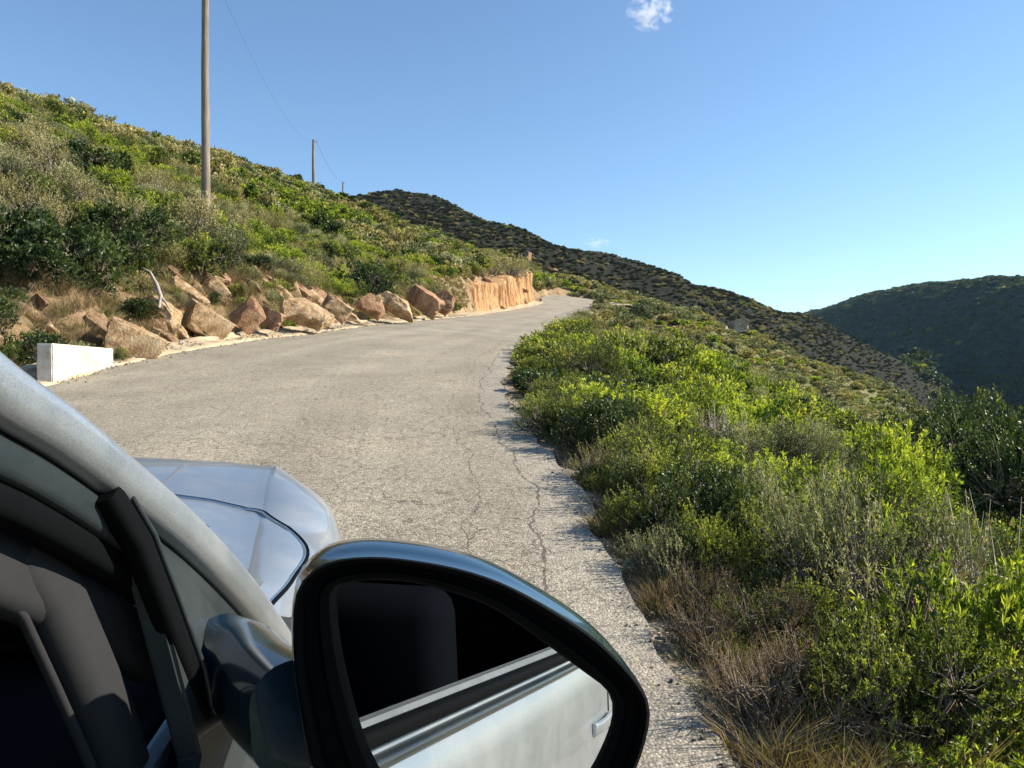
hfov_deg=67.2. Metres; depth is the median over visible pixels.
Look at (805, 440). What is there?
grey shrub
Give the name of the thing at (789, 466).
mastic shrub
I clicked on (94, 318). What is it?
rock
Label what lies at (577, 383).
mastic shrub
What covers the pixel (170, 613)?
car
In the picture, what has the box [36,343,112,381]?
barrier block
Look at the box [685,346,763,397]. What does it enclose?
bright shrub
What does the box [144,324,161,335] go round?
rock
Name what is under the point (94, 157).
dark shrub
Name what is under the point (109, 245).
dark shrub
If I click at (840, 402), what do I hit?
grey shrub
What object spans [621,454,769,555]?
dark shrub
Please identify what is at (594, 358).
mastic shrub
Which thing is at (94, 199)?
heather shrub
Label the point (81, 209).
mastic shrub
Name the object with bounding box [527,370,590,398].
mastic shrub
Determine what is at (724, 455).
bright shrub
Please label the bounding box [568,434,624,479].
heather shrub
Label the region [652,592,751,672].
dead bush
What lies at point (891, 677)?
mastic shrub
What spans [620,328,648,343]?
heather shrub
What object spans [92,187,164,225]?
heather shrub
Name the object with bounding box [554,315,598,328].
grey shrub
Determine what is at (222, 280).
rock
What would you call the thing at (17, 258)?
dark shrub
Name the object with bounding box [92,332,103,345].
rock
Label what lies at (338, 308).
rock
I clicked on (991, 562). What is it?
mastic shrub
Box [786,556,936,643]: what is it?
mastic shrub
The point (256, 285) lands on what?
rock
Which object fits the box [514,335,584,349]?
bright shrub
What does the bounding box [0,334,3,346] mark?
rock
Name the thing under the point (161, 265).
grass tuft
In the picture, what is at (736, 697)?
dead bush
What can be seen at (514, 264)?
heather shrub
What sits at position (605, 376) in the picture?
mastic shrub
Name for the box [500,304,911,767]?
gravel verge
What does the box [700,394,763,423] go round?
dark shrub
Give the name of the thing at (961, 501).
mastic shrub
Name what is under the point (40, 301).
rock
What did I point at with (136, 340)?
rock
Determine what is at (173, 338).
rock
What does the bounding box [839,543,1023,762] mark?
bright shrub
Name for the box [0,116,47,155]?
heather shrub
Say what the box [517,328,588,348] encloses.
mastic shrub
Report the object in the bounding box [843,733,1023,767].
bright shrub
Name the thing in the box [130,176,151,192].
heather shrub
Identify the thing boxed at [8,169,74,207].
mastic shrub
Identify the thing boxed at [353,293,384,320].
rock
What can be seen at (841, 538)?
grey shrub
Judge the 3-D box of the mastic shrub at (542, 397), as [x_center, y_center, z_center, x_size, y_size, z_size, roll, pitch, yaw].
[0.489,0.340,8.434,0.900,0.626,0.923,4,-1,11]
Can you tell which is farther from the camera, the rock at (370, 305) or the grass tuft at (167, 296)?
the rock at (370, 305)
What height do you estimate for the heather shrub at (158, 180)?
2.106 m
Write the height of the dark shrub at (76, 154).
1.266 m
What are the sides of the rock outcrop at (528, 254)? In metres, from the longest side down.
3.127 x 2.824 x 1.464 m
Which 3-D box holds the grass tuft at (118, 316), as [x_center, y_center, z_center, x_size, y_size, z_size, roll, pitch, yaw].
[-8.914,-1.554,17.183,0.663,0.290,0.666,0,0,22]
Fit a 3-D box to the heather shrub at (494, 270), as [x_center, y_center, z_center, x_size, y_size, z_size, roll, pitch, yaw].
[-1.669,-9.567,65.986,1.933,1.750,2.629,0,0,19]
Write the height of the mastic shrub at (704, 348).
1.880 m
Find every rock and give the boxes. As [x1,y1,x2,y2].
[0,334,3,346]
[19,302,55,334]
[35,292,50,310]
[83,311,106,337]
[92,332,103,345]
[103,316,170,358]
[134,281,156,295]
[142,295,182,337]
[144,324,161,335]
[146,311,168,331]
[160,330,172,336]
[162,334,177,341]
[168,265,178,275]
[168,276,210,305]
[177,323,188,339]
[183,298,235,339]
[191,282,206,296]
[202,276,230,298]
[203,271,225,282]
[204,277,230,300]
[211,265,230,285]
[229,296,265,334]
[240,278,260,292]
[251,265,264,278]
[261,306,286,331]
[272,279,293,299]
[279,297,334,331]
[298,283,311,297]
[303,296,314,302]
[309,289,323,306]
[310,285,326,298]
[321,293,353,323]
[349,313,361,323]
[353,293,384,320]
[356,312,368,319]
[375,291,412,322]
[382,313,395,319]
[406,285,444,319]
[410,307,422,315]
[435,290,454,316]
[470,275,481,281]
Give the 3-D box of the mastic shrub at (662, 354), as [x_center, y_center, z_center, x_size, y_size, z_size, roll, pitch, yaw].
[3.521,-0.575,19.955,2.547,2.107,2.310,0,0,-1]
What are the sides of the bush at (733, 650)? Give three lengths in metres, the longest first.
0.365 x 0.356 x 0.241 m
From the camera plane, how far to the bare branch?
18.50 m
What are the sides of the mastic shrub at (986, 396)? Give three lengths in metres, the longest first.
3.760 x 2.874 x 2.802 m
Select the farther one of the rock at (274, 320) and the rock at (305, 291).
the rock at (305, 291)
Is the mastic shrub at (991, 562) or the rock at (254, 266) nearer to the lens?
the mastic shrub at (991, 562)
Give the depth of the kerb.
20.69 m
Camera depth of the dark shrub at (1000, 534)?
8.01 m
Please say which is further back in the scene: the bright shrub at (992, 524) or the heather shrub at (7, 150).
the heather shrub at (7, 150)
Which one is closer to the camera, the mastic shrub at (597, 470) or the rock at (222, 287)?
the mastic shrub at (597, 470)
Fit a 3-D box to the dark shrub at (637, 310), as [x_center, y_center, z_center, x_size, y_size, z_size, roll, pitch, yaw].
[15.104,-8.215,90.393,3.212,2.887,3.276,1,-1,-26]
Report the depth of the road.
7.29 m
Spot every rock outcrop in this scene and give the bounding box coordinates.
[524,251,531,261]
[728,318,749,332]
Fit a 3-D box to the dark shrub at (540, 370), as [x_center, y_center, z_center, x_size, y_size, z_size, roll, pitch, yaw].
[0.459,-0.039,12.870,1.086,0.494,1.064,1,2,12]
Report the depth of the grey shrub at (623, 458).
5.29 m
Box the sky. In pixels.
[0,0,1023,312]
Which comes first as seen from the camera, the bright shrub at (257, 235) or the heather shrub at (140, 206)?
the heather shrub at (140, 206)
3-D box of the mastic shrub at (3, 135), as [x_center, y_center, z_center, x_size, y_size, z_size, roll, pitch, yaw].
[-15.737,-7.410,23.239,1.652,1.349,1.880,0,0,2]
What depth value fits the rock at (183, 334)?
19.04 m
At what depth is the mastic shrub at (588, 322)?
33.40 m
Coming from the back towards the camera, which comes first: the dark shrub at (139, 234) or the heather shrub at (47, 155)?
the heather shrub at (47, 155)
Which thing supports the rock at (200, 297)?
on the ground
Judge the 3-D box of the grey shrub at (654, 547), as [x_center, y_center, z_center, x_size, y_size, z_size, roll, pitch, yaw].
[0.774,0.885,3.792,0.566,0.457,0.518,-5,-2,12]
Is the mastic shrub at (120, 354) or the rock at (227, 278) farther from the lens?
the rock at (227, 278)
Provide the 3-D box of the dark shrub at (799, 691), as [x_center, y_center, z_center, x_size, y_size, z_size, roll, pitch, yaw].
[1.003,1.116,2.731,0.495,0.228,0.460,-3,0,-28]
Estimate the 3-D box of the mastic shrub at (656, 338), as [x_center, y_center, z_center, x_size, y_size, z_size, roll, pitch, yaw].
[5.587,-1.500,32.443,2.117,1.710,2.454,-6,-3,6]
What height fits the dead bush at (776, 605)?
0.433 m
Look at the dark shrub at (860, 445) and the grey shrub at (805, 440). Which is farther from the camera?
the dark shrub at (860, 445)
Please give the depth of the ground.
226.65 m
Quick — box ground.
[0,153,1023,760]
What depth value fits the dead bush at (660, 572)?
3.72 m
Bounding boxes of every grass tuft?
[0,314,16,342]
[105,309,128,318]
[152,292,171,301]
[153,258,168,269]
[155,316,180,334]
[549,442,587,458]
[578,482,615,498]
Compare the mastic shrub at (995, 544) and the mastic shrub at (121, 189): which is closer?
the mastic shrub at (995, 544)
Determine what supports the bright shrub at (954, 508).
on the ground
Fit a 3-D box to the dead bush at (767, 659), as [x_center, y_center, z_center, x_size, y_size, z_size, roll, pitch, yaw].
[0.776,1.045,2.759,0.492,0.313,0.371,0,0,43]
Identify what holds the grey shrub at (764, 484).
on the ground
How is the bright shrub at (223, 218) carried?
on the ground
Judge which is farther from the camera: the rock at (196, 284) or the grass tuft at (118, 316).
the rock at (196, 284)
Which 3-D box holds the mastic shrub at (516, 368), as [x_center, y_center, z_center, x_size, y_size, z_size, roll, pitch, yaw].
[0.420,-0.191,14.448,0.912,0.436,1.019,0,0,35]
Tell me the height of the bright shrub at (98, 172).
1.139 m
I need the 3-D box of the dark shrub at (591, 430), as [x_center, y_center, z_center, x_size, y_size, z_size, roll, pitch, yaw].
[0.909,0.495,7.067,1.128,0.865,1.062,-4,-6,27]
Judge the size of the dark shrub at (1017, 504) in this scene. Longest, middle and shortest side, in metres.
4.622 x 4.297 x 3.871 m
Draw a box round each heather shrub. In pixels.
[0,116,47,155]
[0,142,39,175]
[0,171,79,230]
[14,116,85,161]
[21,130,77,179]
[29,162,100,207]
[73,193,131,228]
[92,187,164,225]
[130,163,177,192]
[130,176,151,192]
[218,210,255,233]
[469,252,538,280]
[484,263,504,276]
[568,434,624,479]
[584,329,607,341]
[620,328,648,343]
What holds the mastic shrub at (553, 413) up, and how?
on the ground
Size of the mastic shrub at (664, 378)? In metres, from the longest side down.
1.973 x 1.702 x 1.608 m
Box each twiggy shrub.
[687,392,794,450]
[865,489,1023,713]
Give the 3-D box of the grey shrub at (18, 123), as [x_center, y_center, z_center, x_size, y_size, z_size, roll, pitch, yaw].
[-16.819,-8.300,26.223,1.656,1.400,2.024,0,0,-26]
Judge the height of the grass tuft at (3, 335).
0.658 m
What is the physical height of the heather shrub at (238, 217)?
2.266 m
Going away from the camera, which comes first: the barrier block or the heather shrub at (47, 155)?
the barrier block
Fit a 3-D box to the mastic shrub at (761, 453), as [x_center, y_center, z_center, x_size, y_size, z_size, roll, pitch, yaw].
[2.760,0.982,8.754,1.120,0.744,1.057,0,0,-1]
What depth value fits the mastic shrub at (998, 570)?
4.23 m
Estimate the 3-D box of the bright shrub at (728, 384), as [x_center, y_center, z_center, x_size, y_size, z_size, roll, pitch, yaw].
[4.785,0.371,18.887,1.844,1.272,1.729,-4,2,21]
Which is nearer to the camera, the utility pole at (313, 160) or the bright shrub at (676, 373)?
the bright shrub at (676, 373)
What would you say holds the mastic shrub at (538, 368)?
on the ground
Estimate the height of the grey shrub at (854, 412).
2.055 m
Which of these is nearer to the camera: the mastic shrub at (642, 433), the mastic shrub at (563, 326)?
the mastic shrub at (642, 433)
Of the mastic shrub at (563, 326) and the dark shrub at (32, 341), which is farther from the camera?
the mastic shrub at (563, 326)
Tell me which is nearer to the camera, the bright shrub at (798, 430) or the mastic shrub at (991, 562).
the mastic shrub at (991, 562)
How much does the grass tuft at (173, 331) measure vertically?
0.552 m
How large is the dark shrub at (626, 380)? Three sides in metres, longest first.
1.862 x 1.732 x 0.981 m
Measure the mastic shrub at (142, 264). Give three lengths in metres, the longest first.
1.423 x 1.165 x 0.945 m
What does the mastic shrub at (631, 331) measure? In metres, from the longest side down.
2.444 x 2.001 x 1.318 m
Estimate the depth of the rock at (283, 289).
26.95 m
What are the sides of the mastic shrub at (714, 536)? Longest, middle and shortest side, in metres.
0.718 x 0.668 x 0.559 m
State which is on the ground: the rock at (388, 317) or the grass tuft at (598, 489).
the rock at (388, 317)
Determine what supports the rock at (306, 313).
on the ground
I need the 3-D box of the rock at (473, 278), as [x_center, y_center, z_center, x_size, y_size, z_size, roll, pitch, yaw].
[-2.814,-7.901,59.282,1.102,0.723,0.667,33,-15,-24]
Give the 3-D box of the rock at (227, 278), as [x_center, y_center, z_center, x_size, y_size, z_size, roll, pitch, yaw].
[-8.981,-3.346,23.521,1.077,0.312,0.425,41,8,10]
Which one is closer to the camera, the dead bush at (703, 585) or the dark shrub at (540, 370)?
the dead bush at (703, 585)
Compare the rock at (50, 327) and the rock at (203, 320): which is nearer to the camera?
the rock at (50, 327)
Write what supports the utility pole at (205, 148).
on the ground
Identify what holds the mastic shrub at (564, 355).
on the ground
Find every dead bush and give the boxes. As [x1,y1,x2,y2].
[619,548,711,596]
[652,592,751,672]
[654,555,742,618]
[667,568,837,656]
[679,626,790,707]
[686,635,901,758]
[746,616,893,705]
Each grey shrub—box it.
[3,118,42,138]
[50,160,108,204]
[53,125,92,144]
[165,217,187,241]
[167,186,214,206]
[271,257,304,280]
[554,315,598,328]
[605,450,658,499]
[613,516,724,582]
[705,413,860,479]
[711,449,852,526]
[729,365,764,389]
[739,452,994,652]
[800,448,869,485]
[805,395,847,410]
[840,404,865,422]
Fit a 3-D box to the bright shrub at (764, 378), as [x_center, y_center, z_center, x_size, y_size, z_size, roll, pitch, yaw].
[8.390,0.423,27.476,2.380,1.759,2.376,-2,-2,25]
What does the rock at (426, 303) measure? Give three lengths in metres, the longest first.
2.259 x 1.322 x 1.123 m
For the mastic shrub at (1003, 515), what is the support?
on the ground
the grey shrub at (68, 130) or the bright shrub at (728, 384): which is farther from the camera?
the grey shrub at (68, 130)
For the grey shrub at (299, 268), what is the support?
on the ground
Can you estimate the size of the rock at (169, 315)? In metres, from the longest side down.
1.279 x 0.990 x 0.697 m
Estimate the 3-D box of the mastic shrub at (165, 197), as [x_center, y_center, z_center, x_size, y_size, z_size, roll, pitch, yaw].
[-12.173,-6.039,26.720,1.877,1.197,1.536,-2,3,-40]
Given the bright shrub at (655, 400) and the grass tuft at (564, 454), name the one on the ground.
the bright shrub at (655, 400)
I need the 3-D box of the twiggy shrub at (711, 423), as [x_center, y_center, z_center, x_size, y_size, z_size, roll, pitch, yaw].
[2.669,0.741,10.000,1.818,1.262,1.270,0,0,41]
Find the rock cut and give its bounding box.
[468,270,533,311]
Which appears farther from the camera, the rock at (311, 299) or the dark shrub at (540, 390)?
the rock at (311, 299)
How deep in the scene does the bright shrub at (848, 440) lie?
12.59 m
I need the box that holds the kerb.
[20,301,542,385]
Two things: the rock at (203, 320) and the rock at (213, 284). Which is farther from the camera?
the rock at (213, 284)
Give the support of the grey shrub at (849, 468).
on the ground
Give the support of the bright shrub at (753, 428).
on the ground
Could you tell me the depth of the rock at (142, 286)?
19.41 m
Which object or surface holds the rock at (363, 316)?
on the ground
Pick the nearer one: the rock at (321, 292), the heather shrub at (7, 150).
the heather shrub at (7, 150)
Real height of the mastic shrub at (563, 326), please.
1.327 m
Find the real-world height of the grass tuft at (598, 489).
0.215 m
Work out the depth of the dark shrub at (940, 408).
13.31 m
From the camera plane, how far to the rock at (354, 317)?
32.40 m
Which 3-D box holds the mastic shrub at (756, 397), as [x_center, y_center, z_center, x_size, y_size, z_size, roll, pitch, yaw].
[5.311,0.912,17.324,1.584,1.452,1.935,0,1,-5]
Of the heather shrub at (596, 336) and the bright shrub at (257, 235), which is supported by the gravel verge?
the heather shrub at (596, 336)
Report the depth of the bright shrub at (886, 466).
5.38 m
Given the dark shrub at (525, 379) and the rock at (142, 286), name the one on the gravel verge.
the dark shrub at (525, 379)
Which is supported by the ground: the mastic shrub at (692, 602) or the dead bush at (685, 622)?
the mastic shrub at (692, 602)
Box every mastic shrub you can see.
[0,122,32,149]
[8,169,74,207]
[52,197,113,231]
[89,143,144,179]
[97,185,140,206]
[113,346,130,360]
[116,254,159,277]
[132,221,188,251]
[141,194,180,215]
[164,230,236,280]
[509,337,587,363]
[509,363,555,375]
[509,390,615,447]
[510,364,564,374]
[513,339,582,356]
[515,387,583,427]
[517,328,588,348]
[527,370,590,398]
[531,316,595,338]
[537,346,624,374]
[545,335,630,379]
[545,373,625,407]
[564,318,596,329]
[570,459,615,486]
[573,470,619,497]
[574,339,624,350]
[579,372,632,383]
[587,483,693,543]
[591,411,729,492]
[600,437,731,512]
[602,324,697,373]
[615,328,643,333]
[633,327,668,348]
[647,359,726,396]
[649,398,708,450]
[656,498,787,596]
[659,565,851,664]
[669,590,729,619]
[679,428,735,446]
[681,435,739,452]
[685,342,728,362]
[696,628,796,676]
[702,485,790,525]
[709,489,869,609]
[730,439,792,466]
[734,386,851,433]
[739,392,770,407]
[745,458,853,501]
[750,374,781,398]
[777,469,878,521]
[779,389,836,414]
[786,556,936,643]
[797,594,1023,766]
[803,405,869,435]
[912,553,1023,624]
[921,508,1015,578]
[935,561,1023,666]
[938,482,979,518]
[951,383,1023,519]
[961,511,1023,583]
[982,508,1023,534]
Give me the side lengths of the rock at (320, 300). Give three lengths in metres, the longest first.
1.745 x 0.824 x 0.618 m
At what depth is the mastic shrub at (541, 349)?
16.76 m
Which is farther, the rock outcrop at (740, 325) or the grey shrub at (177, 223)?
the rock outcrop at (740, 325)
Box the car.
[0,351,649,767]
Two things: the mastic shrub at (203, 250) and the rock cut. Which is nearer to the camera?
the mastic shrub at (203, 250)
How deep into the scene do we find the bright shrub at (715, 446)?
6.75 m
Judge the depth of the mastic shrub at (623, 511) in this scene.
4.47 m
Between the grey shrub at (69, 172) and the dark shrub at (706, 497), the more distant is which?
the grey shrub at (69, 172)
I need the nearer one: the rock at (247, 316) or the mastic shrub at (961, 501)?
the mastic shrub at (961, 501)
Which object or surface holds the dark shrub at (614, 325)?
on the ground
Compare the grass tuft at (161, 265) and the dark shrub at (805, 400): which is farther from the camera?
the dark shrub at (805, 400)
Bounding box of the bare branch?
[143,268,170,311]
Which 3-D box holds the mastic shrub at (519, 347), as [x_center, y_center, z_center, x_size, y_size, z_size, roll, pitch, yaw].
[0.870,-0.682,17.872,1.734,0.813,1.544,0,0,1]
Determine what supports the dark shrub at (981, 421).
on the ground
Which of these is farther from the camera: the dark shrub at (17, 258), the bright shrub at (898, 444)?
the dark shrub at (17, 258)
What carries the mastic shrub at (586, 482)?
on the ground
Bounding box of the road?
[45,295,734,767]
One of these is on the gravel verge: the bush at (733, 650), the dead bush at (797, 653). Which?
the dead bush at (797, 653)
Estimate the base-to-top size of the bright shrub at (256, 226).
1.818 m
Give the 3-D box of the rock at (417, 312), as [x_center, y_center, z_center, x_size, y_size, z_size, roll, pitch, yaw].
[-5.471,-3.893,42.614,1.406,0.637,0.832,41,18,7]
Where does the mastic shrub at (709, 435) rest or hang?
on the ground
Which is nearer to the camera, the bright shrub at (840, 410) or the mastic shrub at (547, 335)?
the mastic shrub at (547, 335)
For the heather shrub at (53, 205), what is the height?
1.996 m
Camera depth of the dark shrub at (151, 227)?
21.18 m
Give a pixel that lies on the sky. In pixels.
(794, 156)
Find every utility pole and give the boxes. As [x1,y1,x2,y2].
[201,0,209,231]
[312,139,314,184]
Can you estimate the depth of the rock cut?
63.14 m
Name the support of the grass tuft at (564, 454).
on the gravel verge
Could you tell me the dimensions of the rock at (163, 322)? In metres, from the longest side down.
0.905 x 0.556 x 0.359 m
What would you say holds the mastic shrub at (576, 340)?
on the ground
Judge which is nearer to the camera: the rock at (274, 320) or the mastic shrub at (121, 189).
the rock at (274, 320)
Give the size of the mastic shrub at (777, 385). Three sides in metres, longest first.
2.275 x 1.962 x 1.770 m
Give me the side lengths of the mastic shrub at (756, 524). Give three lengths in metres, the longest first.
0.887 x 0.825 x 0.670 m
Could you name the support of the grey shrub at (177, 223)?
on the ground
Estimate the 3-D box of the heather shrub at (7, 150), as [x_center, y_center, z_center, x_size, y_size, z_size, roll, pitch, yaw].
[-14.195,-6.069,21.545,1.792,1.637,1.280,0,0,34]
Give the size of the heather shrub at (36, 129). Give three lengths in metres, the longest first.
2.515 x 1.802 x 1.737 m
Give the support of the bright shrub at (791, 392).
on the ground
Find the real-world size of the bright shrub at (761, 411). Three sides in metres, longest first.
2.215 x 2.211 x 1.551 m
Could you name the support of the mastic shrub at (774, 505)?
on the ground
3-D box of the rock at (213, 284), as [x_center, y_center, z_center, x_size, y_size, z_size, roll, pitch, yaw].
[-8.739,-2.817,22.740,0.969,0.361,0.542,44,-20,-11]
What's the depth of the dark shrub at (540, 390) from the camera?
9.45 m
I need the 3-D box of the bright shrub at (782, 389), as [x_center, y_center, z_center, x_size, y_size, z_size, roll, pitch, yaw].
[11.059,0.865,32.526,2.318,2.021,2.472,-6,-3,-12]
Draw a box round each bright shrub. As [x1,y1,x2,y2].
[79,160,139,195]
[209,214,239,234]
[229,217,266,250]
[243,217,273,246]
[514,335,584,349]
[554,377,693,440]
[558,331,598,345]
[643,381,678,396]
[650,434,737,470]
[656,362,699,389]
[665,375,756,441]
[680,439,817,511]
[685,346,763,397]
[701,392,808,440]
[715,418,768,445]
[720,374,746,394]
[749,375,779,400]
[768,423,844,445]
[778,378,804,396]
[779,425,888,454]
[780,387,824,405]
[782,445,969,546]
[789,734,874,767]
[811,497,985,618]
[832,406,853,418]
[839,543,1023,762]
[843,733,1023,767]
[850,414,964,503]
[878,466,969,534]
[969,518,1012,535]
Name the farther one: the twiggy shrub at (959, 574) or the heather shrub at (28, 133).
the heather shrub at (28, 133)
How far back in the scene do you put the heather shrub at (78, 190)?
21.78 m
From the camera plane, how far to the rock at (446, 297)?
44.24 m
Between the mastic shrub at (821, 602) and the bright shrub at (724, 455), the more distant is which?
the bright shrub at (724, 455)
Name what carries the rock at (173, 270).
on the ground
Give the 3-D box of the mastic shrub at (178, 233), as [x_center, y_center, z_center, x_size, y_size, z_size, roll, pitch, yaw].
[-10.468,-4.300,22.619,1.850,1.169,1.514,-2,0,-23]
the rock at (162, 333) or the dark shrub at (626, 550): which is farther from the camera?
the rock at (162, 333)
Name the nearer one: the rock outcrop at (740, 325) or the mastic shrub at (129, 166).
the mastic shrub at (129, 166)
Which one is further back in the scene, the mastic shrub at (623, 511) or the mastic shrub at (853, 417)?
the mastic shrub at (853, 417)
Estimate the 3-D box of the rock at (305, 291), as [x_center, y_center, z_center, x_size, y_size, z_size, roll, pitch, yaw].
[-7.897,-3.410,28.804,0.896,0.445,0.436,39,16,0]
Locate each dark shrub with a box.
[0,201,63,249]
[0,239,89,294]
[0,325,69,366]
[14,139,83,168]
[57,219,165,274]
[62,138,127,176]
[65,231,131,280]
[69,197,187,258]
[507,367,561,383]
[510,368,600,395]
[531,386,560,409]
[550,391,659,460]
[572,371,688,418]
[595,318,621,331]
[615,538,675,565]
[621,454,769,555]
[629,301,654,320]
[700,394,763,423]
[737,665,840,731]
[756,432,902,491]
[772,396,823,418]
[856,381,1023,522]
[872,386,1023,518]
[898,390,1023,523]
[960,519,1023,555]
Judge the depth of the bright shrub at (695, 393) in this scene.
11.08 m
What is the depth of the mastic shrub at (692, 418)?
8.68 m
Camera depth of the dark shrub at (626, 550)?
4.16 m
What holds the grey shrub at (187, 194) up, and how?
on the ground
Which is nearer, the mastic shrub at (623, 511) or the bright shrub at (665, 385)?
the mastic shrub at (623, 511)
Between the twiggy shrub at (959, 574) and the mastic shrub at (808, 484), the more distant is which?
the mastic shrub at (808, 484)
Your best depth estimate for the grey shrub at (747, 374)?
26.07 m
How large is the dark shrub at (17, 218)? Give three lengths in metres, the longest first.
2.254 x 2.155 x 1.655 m

